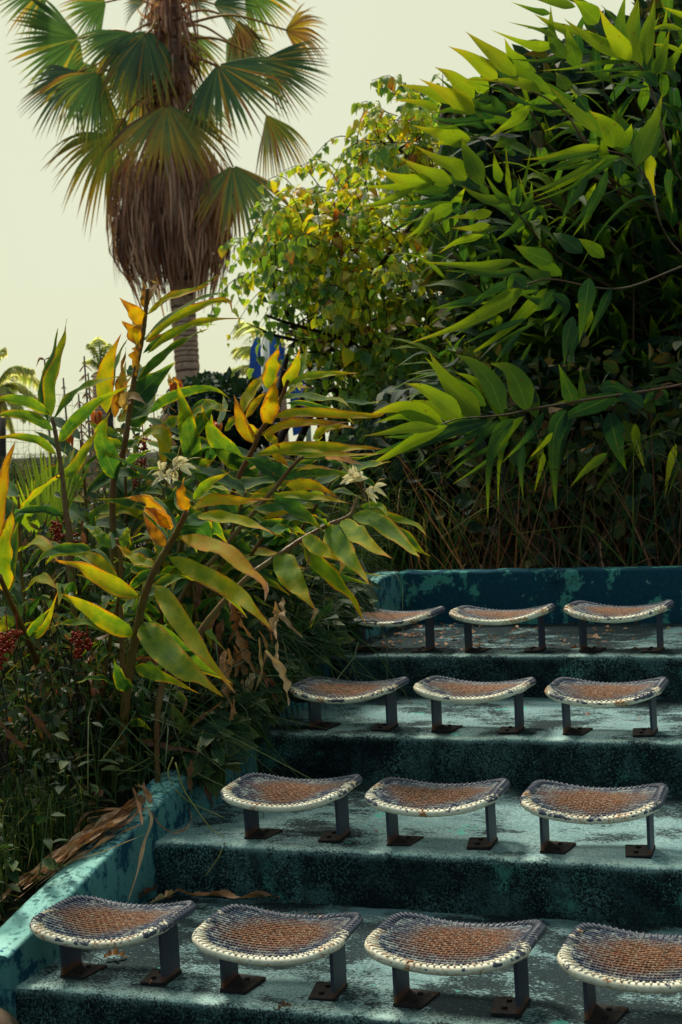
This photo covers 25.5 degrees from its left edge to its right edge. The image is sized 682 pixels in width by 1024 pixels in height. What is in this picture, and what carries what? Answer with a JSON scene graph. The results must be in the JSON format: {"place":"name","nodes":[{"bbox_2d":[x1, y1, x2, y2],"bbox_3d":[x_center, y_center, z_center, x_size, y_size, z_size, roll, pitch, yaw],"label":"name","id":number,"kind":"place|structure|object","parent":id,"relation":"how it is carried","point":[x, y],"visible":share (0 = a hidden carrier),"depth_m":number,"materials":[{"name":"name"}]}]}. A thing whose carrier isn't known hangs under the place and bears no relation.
{"place":"outdoors","nodes":[
{"label":"outdoors","id":0,"kind":"place"},
{"bbox_2d":[0,0,633,458],"label":"sky","id":1,"kind":"structure","parent":0,"point":[51,273],"materials":[{"name":"white"}]},
{"bbox_2d":[0,447,677,926],"bbox_3d":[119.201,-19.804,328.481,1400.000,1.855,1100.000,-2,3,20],"label":"ground","id":2,"kind":"structure","parent":0,"point":[30,893],"depth_m":7.15,"materials":[{"name":"soil"}]},
{"bbox_2d":[0,1008,18,1023],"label":"rough stone","id":3,"kind":"object","parent":2,"relation":"on","point":[6,1017],"visible":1,"depth_m":4.41,"materials":[{"name":"stone"}]},
{"bbox_2d":[0,347,39,433],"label":"feather palm","id":4,"kind":"object","parent":2,"relation":"on","point":[24,375],"visible":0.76,"depth_m":17.05,"materials":[{"name":"plant"}]},
{"bbox_2d":[0,604,51,809],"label":"berry bush","id":5,"kind":"object","parent":2,"relation":"on","point":[9,718],"visible":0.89,"depth_m":5.57,"materials":[{"name":"green plant"}]},
{"bbox_2d":[0,441,57,705],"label":"ginger plant","id":6,"kind":"object","parent":2,"relation":"on","point":[9,547],"visible":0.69,"depth_m":5.29,"materials":[{"name":"green plant"}]},
{"bbox_2d":[0,721,25,747],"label":"dead leaf","id":7,"kind":"object","parent":6,"relation":"hanging from","point":[10,735],"visible":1,"depth_m":5.40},
{"bbox_2d":[0,475,60,659],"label":"ginger plant","id":8,"kind":"object","parent":2,"relation":"on","point":[18,590],"visible":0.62,"depth_m":6.53,"materials":[{"name":"green plant"}]},
{"bbox_2d":[7,445,94,670],"bbox_3d":[-1.363,0.211,6.987,0.477,1.085,0.206,-3,3,-2],"label":"fan palm","id":9,"kind":"object","parent":2,"relation":"on","point":[47,494],"visible":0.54,"depth_m":6.94,"materials":[{"name":"plant"}]},
{"bbox_2d":[10,490,105,668],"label":"berry bush","id":10,"kind":"object","parent":2,"relation":"on","point":[58,533],"visible":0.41,"depth_m":6.84,"materials":[{"name":"green plant"}]},
{"bbox_2d":[5,549,125,704],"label":"ginger shoot","id":11,"kind":"object","parent":2,"relation":"on","point":[68,587],"visible":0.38,"depth_m":6.27,"materials":[{"name":"green plant"}]},
{"bbox_2d":[0,319,132,696],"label":"ginger plant","id":12,"kind":"object","parent":2,"relation":"on","point":[44,403],"visible":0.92,"depth_m":6.28,"materials":[{"name":"green plant"}]},
{"bbox_2d":[73,394,90,508],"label":"dry flower stalk","id":13,"kind":"object","parent":2,"relation":"on","point":[81,425],"visible":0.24,"depth_m":8.36,"materials":[{"name":"brown plant"}]},
{"bbox_2d":[0,392,166,477],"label":"wire fence","id":14,"kind":"object","parent":2,"relation":"on","point":[3,433],"visible":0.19,"depth_m":12.99,"materials":[{"name":"grey metal"}]},
{"bbox_2d":[33,524,134,781],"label":"ginger plant","id":15,"kind":"object","parent":2,"relation":"on","point":[82,551],"visible":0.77,"depth_m":5.62,"materials":[{"name":"green plant"}]},
{"bbox_2d":[0,621,170,925],"bbox_3d":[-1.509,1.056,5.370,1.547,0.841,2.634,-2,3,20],"label":"bank grass","id":16,"kind":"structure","parent":2,"relation":"on","point":[18,819],"depth_m":5.37,"materials":[{"name":"plant"}]},
{"bbox_2d":[20,409,150,598],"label":"ginger plant","id":17,"kind":"object","parent":2,"relation":"on","point":[102,478],"visible":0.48,"depth_m":7.12,"materials":[{"name":"green plant"}]},
{"bbox_2d":[18,572,154,791],"bbox_3d":[-1.003,0.643,5.784,0.462,0.820,0.641,-2,3,20],"label":"berry bush","id":18,"kind":"object","parent":2,"relation":"on","point":[87,644],"visible":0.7,"depth_m":5.69,"materials":[{"name":"green plant"}]},
{"bbox_2d":[79,356,97,542],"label":"dry flower stalk","id":19,"kind":"object","parent":2,"relation":"on","point":[91,468],"visible":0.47,"depth_m":8.24,"materials":[{"name":"brown plant"}]},
{"bbox_2d":[85,373,97,543],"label":"dry flower stalk","id":20,"kind":"object","parent":2,"relation":"on","point":[92,431],"visible":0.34,"depth_m":8.48,"materials":[{"name":"brown plant"}]},
{"bbox_2d":[53,527,130,662],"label":"ginger shoot","id":21,"kind":"object","parent":2,"relation":"on","point":[113,535],"visible":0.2,"depth_m":6.57,"materials":[{"name":"green plant"}]},
{"bbox_2d":[82,337,112,467],"bbox_3d":[-2.554,-1.024,16.068,0.374,1.717,0.388,0,4,43],"label":"feather palm","id":22,"kind":"object","parent":2,"relation":"on","point":[98,341],"visible":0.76,"depth_m":16.02,"materials":[{"name":"plant"}]},
{"bbox_2d":[91,411,106,531],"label":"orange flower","id":23,"kind":"object","parent":2,"relation":"on","point":[96,416],"visible":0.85,"depth_m":7.59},
{"bbox_2d":[69,613,146,675],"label":"ginger shoot","id":24,"kind":"object","parent":2,"relation":"on","point":[142,652],"visible":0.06,"depth_m":6.17,"materials":[{"name":"green plant"}]},
{"bbox_2d":[76,422,165,582],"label":"ginger plant","id":25,"kind":"object","parent":2,"relation":"on","point":[124,485],"visible":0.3,"depth_m":7.25,"materials":[{"name":"green plant"}]},
{"bbox_2d":[93,597,151,743],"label":"ginger plant","id":26,"kind":"object","parent":2,"relation":"on","point":[129,614],"visible":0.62,"depth_m":5.70,"materials":[{"name":"green plant"}]},
{"bbox_2d":[93,566,174,661],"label":"ginger shoot","id":27,"kind":"object","parent":2,"relation":"on","point":[150,607],"visible":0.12,"depth_m":6.32,"materials":[{"name":"green plant"}]},
{"bbox_2d":[193,582,203,613],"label":"dead leaf","id":28,"kind":"object","parent":27,"relation":"hanging from","point":[197,599],"visible":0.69,"depth_m":6.20,"materials":[{"name":"plant"}]},
{"bbox_2d":[85,412,195,590],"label":"berry bush","id":29,"kind":"object","parent":2,"relation":"on","point":[136,448],"visible":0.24,"depth_m":7.47,"materials":[{"name":"green plant"}]},
{"bbox_2d":[0,495,321,921],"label":"bank weeds","id":30,"kind":"object","parent":2,"relation":"on","point":[50,862],"visible":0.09,"depth_m":5.37,"materials":[{"name":"green plant"}]},
{"bbox_2d":[24,705,55,743],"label":"dead leaf","id":31,"kind":"object","parent":30,"relation":"hanging from","point":[38,722],"visible":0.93,"depth_m":5.60,"materials":[{"name":"plant"}]},
{"bbox_2d":[99,451,222,613],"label":"ginger plant","id":32,"kind":"object","parent":2,"relation":"on","point":[130,504],"visible":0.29,"depth_m":6.52,"materials":[{"name":"green plant"}]},
{"bbox_2d":[46,472,279,781],"bbox_3d":[-0.662,0.453,5.423,0.713,1.181,1.228,-4,3,-20],"label":"ginger plant","id":33,"kind":"object","parent":2,"relation":"on","point":[171,652],"visible":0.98,"depth_m":5.34,"materials":[{"name":"green plant"}]},
{"bbox_2d":[135,655,158,664],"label":"dead leaf","id":34,"kind":"object","parent":33,"relation":"hanging from","point":[144,659],"visible":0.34,"depth_m":5.69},
{"bbox_2d":[219,651,232,694],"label":"dead leaf","id":35,"kind":"object","parent":33,"relation":"hanging from","point":[223,655],"visible":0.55,"depth_m":5.91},
{"bbox_2d":[222,659,236,713],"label":"dead leaf","id":36,"kind":"object","parent":33,"relation":"hanging from","point":[226,675],"visible":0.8,"depth_m":5.79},
{"bbox_2d":[228,603,239,642],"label":"dead leaf","id":37,"kind":"object","parent":33,"relation":"hanging from","point":[234,615],"visible":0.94,"depth_m":5.84,"materials":[{"name":"plant"}]},
{"bbox_2d":[265,650,290,705],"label":"dead leaf","id":38,"kind":"object","parent":33,"relation":"hanging from","point":[279,666],"visible":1,"depth_m":5.76,"materials":[{"name":"plant"}]},
{"bbox_2d":[0,0,331,384],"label":"fan palm","id":39,"kind":"object","parent":2,"relation":"on","point":[183,204],"visible":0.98,"depth_m":24.55,"materials":[{"name":"plant"}]},
{"bbox_2d":[160,392,175,515],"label":"dry flower stalk","id":40,"kind":"object","parent":2,"relation":"on","point":[167,414],"visible":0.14,"depth_m":8.60,"materials":[{"name":"brown plant"}]},
{"bbox_2d":[94,274,243,641],"bbox_3d":[-0.743,-0.132,6.655,0.662,1.867,0.842,-3,3,-6],"label":"ginger plant","id":41,"kind":"object","parent":2,"relation":"on","point":[135,402],"visible":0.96,"depth_m":6.60,"materials":[{"name":"green plant"}]},
{"bbox_2d":[107,403,232,593],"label":"ginger plant","id":42,"kind":"object","parent":2,"relation":"on","point":[200,426],"visible":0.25,"depth_m":6.95,"materials":[{"name":"green plant"}]},
{"bbox_2d":[118,578,226,660],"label":"ginger shoot","id":43,"kind":"object","parent":2,"relation":"on","point":[180,584],"visible":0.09,"depth_m":6.14,"materials":[{"name":"green plant"}]},
{"bbox_2d":[233,645,241,676],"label":"dead leaf","id":44,"kind":"object","parent":43,"relation":"hanging from","point":[238,657],"visible":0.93,"depth_m":6.02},
{"bbox_2d":[169,379,186,585],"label":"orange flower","id":45,"kind":"object","parent":2,"relation":"on","point":[173,386],"visible":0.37,"depth_m":7.59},
{"bbox_2d":[152,523,207,621],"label":"ginger shoot","id":46,"kind":"object","parent":2,"relation":"on","point":[176,570],"visible":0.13,"depth_m":6.28,"materials":[{"name":"green plant"}]},
{"bbox_2d":[138,508,227,633],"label":"ginger shoot","id":47,"kind":"object","parent":2,"relation":"on","point":[158,549],"visible":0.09,"depth_m":6.45,"materials":[{"name":"green plant"}]},
{"bbox_2d":[127,373,243,574],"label":"ginger plant","id":48,"kind":"object","parent":2,"relation":"on","point":[183,420],"visible":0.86,"depth_m":6.84,"materials":[{"name":"green plant"}]},
{"bbox_2d":[235,632,253,671],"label":"dead leaf","id":49,"kind":"object","parent":48,"relation":"hanging from","point":[246,654],"visible":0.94,"depth_m":6.00,"materials":[{"name":"plant"}]},
{"bbox_2d":[243,673,255,691],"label":"dead leaf","id":50,"kind":"object","parent":48,"relation":"hanging from","point":[250,687],"visible":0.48,"depth_m":6.03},
{"bbox_2d":[182,603,193,620],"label":"ginger shoot","id":51,"kind":"object","parent":2,"relation":"on","point":[189,609],"visible":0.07,"depth_m":6.26,"materials":[{"name":"green plant"}]},
{"bbox_2d":[0,571,400,1019],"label":"parapet wall","id":52,"kind":"structure","parent":2,"relation":"on","point":[27,953],"depth_m":5.14,"materials":[{"name":"teal paint"}]},
{"bbox_2d":[0,782,191,901],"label":"dead leaf bundle","id":53,"kind":"object","parent":52,"relation":"on","point":[105,822],"visible":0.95,"depth_m":5.15,"materials":[{"name":"plant"}]},
{"bbox_2d":[186,760,192,794],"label":"dead leaf","id":54,"kind":"object","parent":52,"relation":"hanging from","point":[189,770],"visible":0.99,"depth_m":5.54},
{"bbox_2d":[145,551,258,646],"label":"ginger shoot","id":55,"kind":"object","parent":2,"relation":"on","point":[199,557],"visible":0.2,"depth_m":6.30,"materials":[{"name":"green plant"}]},
{"bbox_2d":[212,619,223,659],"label":"dead leaf","id":56,"kind":"object","parent":55,"relation":"hanging from","point":[219,628],"visible":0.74,"depth_m":6.09,"materials":[{"name":"plant"}]},
{"bbox_2d":[127,449,281,606],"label":"ginger plant","id":57,"kind":"object","parent":2,"relation":"on","point":[249,482],"visible":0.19,"depth_m":6.50,"materials":[{"name":"green plant"}]},
{"bbox_2d":[165,414,257,566],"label":"ginger plant","id":58,"kind":"object","parent":2,"relation":"on","point":[210,454],"visible":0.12,"depth_m":7.07,"materials":[{"name":"green plant"}]},
{"bbox_2d":[0,468,434,702],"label":"bank grass","id":59,"kind":"structure","parent":2,"relation":"on","point":[84,595],"depth_m":7.43,"materials":[{"name":"plant"}]},
{"bbox_2d":[159,366,279,470],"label":"shrub","id":60,"kind":"object","parent":2,"relation":"on","point":[229,386],"visible":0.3,"depth_m":12.01,"materials":[{"name":"green plant"}]},
{"bbox_2d":[1,544,443,847],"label":"overhanging grass","id":61,"kind":"structure","parent":2,"relation":"on","point":[199,708],"depth_m":5.96,"materials":[{"name":"plant"}]},
{"bbox_2d":[175,762,224,837],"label":"grass stem","id":62,"kind":"object","parent":61,"relation":"hanging from","point":[190,799],"visible":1,"depth_m":5.22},
{"bbox_2d":[146,464,303,635],"bbox_3d":[-0.511,0.315,6.396,0.870,1.069,0.263,-2,3,20],"label":"ginger plant","id":63,"kind":"object","parent":2,"relation":"on","point":[201,473],"visible":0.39,"depth_m":6.35,"materials":[{"name":"green plant"}]},
{"bbox_2d":[91,544,381,798],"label":"overhanging weeds","id":64,"kind":"object","parent":2,"relation":"on","point":[202,764],"visible":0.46,"depth_m":5.91,"materials":[{"name":"green plant"}]},
{"bbox_2d":[156,455,348,622],"bbox_3d":[-0.418,0.291,6.412,1.034,1.073,0.397,-3,3,3],"label":"ginger plant","id":65,"kind":"object","parent":2,"relation":"on","point":[267,467],"visible":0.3,"depth_m":6.37,"materials":[{"name":"green plant"}]},
{"bbox_2d":[0,445,516,570],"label":"bank grass","id":66,"kind":"structure","parent":2,"relation":"on","point":[15,479],"depth_m":8.99,"materials":[{"name":"plant"}]},
{"bbox_2d":[224,321,300,463],"bbox_3d":[-0.931,-1.323,18.206,1.010,2.030,0.804,-3,3,-13],"label":"feather palm","id":67,"kind":"object","parent":2,"relation":"on","point":[242,352],"visible":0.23,"depth_m":18.15,"materials":[{"name":"plant"}]},
{"bbox_2d":[103,508,427,692],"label":"shrub","id":68,"kind":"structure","parent":2,"relation":"on","point":[360,548],"depth_m":7.17,"materials":[{"name":"plant"}]},
{"bbox_2d":[202,438,328,576],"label":"ginger plant","id":69,"kind":"object","parent":2,"relation":"on","point":[255,471],"visible":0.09,"depth_m":6.90,"materials":[{"name":"green plant"}]},
{"bbox_2d":[172,451,375,631],"bbox_3d":[-0.182,0.309,6.298,1.038,1.144,0.618,-2,3,20],"label":"ginger plant","id":70,"kind":"object","parent":2,"relation":"on","point":[316,487],"visible":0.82,"depth_m":6.16,"materials":[{"name":"green plant"}]},
{"bbox_2d":[254,667,276,700],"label":"dead leaf","id":71,"kind":"object","parent":70,"relation":"hanging from","point":[266,679],"visible":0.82,"depth_m":6.10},
{"bbox_2d":[210,437,338,590],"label":"ginger plant","id":72,"kind":"object","parent":2,"relation":"on","point":[281,540],"visible":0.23,"depth_m":6.87,"materials":[{"name":"green plant"}]},
{"bbox_2d":[249,337,310,455],"bbox_3d":[-0.634,-1.044,15.993,0.652,1.710,0.293,-3,3,0],"label":"blue slide","id":73,"kind":"object","parent":2,"relation":"on","point":[258,371],"visible":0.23,"depth_m":16.00,"materials":[{"name":"plastic"}]},
{"bbox_2d":[186,345,384,598],"bbox_3d":[-0.168,0.075,6.217,0.814,1.569,0.884,-4,3,-19],"label":"ginger plant","id":74,"kind":"object","parent":2,"relation":"on","point":[270,406],"visible":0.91,"depth_m":6.22,"materials":[{"name":"green plant"}]},
{"bbox_2d":[154,457,430,782],"bbox_3d":[-0.118,0.777,5.910,1.033,1.974,0.860,-2,3,11],"label":"ginger plant","id":75,"kind":"object","parent":2,"relation":"on","point":[335,544],"visible":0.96,"depth_m":5.68,"materials":[{"name":"green plant"}]},
{"bbox_2d":[136,739,199,752],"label":"dead leaf","id":76,"kind":"object","parent":75,"relation":"hanging from","point":[149,742],"visible":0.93,"depth_m":5.60,"materials":[{"name":"plant"}]},
{"bbox_2d":[255,638,262,690],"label":"dead leaf","id":77,"kind":"object","parent":75,"relation":"hanging from","point":[261,665],"visible":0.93,"depth_m":5.92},
{"bbox_2d":[269,601,280,638],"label":"dead leaf","id":78,"kind":"object","parent":75,"relation":"hanging from","point":[273,620],"visible":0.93,"depth_m":5.87,"materials":[{"name":"plant"}]},
{"bbox_2d":[278,597,302,636],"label":"dead leaf","id":79,"kind":"object","parent":75,"relation":"hanging from","point":[283,617],"visible":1,"depth_m":5.78,"materials":[{"name":"plant"}]},
{"bbox_2d":[217,441,390,596],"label":"ginger plant","id":80,"kind":"object","parent":2,"relation":"on","point":[369,481],"visible":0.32,"depth_m":6.78,"materials":[{"name":"green plant"}]},
{"bbox_2d":[15,623,681,1023],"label":"concrete terrace","id":81,"kind":"structure","parent":2,"relation":"on","point":[595,875],"depth_m":5.20,"materials":[{"name":"concrete"}]},
{"bbox_2d":[29,895,195,986],"bbox_3d":[-0.679,1.300,4.534,0.450,0.212,0.347,-3,2,20],"label":"wire stool","id":82,"kind":"object","parent":81,"relation":"on","point":[95,923],"visible":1,"depth_m":4.51,"materials":[{"name":"metal"}]},
{"bbox_2d":[104,948,126,957],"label":"fallen leaf","id":83,"kind":"object","parent":81,"relation":"on","point":[113,952],"visible":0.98,"depth_m":4.70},
{"bbox_2d":[150,889,178,903],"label":"dead leaf","id":84,"kind":"object","parent":81,"relation":"on","point":[162,896],"visible":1,"depth_m":5.17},
{"bbox_2d":[176,887,279,898],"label":"dead leaf","id":85,"kind":"object","parent":81,"relation":"on","point":[229,894],"visible":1,"depth_m":5.20,"materials":[{"name":"plant"}]},
{"bbox_2d":[192,904,362,1001],"bbox_3d":[-0.177,1.286,4.349,0.452,0.210,0.357,-1,4,19],"label":"wire stool","id":86,"kind":"object","parent":81,"relation":"on","point":[307,938],"visible":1,"depth_m":4.32,"materials":[{"name":"metal"}]},
{"bbox_2d":[220,773,362,843],"bbox_3d":[-0.167,1.051,5.313,0.460,0.207,0.356,-3,3,20],"label":"wire stool","id":87,"kind":"object","parent":81,"relation":"on","point":[251,794],"visible":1,"depth_m":5.28,"materials":[{"name":"metal"}]},
{"bbox_2d":[289,676,408,731],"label":"wire stool","id":88,"kind":"object","parent":81,"relation":"on","point":[310,691],"visible":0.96,"depth_m":6.19,"materials":[{"name":"metal"}]},
{"bbox_2d":[344,606,444,652],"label":"wire stool","id":89,"kind":"object","parent":81,"relation":"on","point":[402,617],"visible":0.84,"depth_m":7.04,"materials":[{"name":"metal"}]},
{"bbox_2d":[163,621,681,928],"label":"step litter","id":90,"kind":"object","parent":81,"relation":"on","point":[513,629],"visible":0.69,"depth_m":7.35,"materials":[{"name":"brown plant"}]},
{"bbox_2d":[364,777,509,849],"bbox_3d":[0.334,1.034,5.132,0.463,0.210,0.357,-3,2,18],"label":"wire stool","id":91,"kind":"object","parent":81,"relation":"on","point":[392,798],"visible":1,"depth_m":5.09,"materials":[{"name":"metal"}]},
{"bbox_2d":[364,912,545,1018],"bbox_3d":[0.322,1.264,4.169,0.464,0.222,0.363,-3,2,21],"label":"wire stool","id":92,"kind":"object","parent":81,"relation":"on","point":[405,941],"visible":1,"depth_m":4.14,"materials":[{"name":"metal"}]},
{"bbox_2d":[413,675,535,734],"bbox_3d":[0.541,0.780,6.051,0.457,0.211,0.356,-1,2,21],"label":"wire stool","id":93,"kind":"object","parent":81,"relation":"on","point":[436,690],"visible":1,"depth_m":6.01,"materials":[{"name":"metal"}]},
{"bbox_2d":[449,603,555,652],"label":"wire stool","id":94,"kind":"object","parent":81,"relation":"on","point":[469,616],"visible":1,"depth_m":6.87,"materials":[{"name":"metal"}]},
{"bbox_2d":[519,780,668,858],"bbox_3d":[0.835,1.017,4.947,0.463,0.213,0.356,-2,4,18],"label":"wire stool","id":95,"kind":"object","parent":81,"relation":"on","point":[544,801],"visible":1,"depth_m":4.91,"materials":[{"name":"metal"}]},
{"bbox_2d":[544,677,668,736],"bbox_3d":[1.039,0.765,5.866,0.451,0.210,0.359,-2,4,20],"label":"wire stool","id":96,"kind":"object","parent":81,"relation":"on","point":[566,692],"visible":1,"depth_m":5.82,"materials":[{"name":"metal"}]},
{"bbox_2d":[564,600,673,653],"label":"wire stool","id":97,"kind":"object","parent":81,"relation":"on","point":[582,612],"visible":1,"depth_m":6.68,"materials":[{"name":"metal"}]},
{"bbox_2d":[557,923,681,1023],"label":"wire stool","id":98,"kind":"object","parent":81,"relation":"on","point":[614,952],"visible":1,"depth_m":3.98,"materials":[{"name":"metal"}]},
{"bbox_2d":[313,412,472,554],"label":"dark shrub","id":99,"kind":"object","parent":2,"relation":"on","point":[397,473],"visible":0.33,"depth_m":9.18,"materials":[{"name":"green plant"}]},
{"bbox_2d":[327,379,681,571],"bbox_3d":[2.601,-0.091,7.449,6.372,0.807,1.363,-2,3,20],"label":"wall grass","id":100,"kind":"structure","parent":2,"relation":"on","point":[632,528],"depth_m":8.14,"materials":[{"name":"plant"}]},
{"bbox_2d":[353,87,681,559],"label":"broadleaf bamboo","id":101,"kind":"object","parent":2,"relation":"on","point":[467,172],"visible":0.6,"depth_m":8.54,"materials":[{"name":"plant"}]},
{"bbox_2d":[356,261,681,566],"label":"broadleaf bamboo","id":102,"kind":"object","parent":2,"relation":"on","point":[457,404],"visible":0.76,"depth_m":8.15,"materials":[{"name":"plant"}]},
{"bbox_2d":[369,364,681,557],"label":"background thicket","id":103,"kind":"object","parent":2,"relation":"on","point":[384,397],"visible":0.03,"depth_m":9.69,"materials":[{"name":"green plant"}]},
{"bbox_2d":[392,0,681,554],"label":"broadleaf bamboo","id":104,"kind":"object","parent":2,"relation":"on","point":[624,43],"visible":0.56,"depth_m":8.86,"materials":[{"name":"plant"}]},
{"bbox_2d":[399,566,681,623],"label":"back wall","id":105,"kind":"structure","parent":2,"relation":"on","point":[560,589],"depth_m":7.87,"materials":[{"name":"blue paint"}]},
{"bbox_2d":[421,0,681,415],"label":"background thicket","id":106,"kind":"object","parent":2,"relation":"on","point":[534,139],"visible":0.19,"depth_m":9.69,"materials":[{"name":"green plant"}]},
{"bbox_2d":[434,331,681,568],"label":"wall undergrowth","id":107,"kind":"object","parent":2,"relation":"on","point":[612,369],"depth_m":8.56,"materials":[{"name":"green plant"}]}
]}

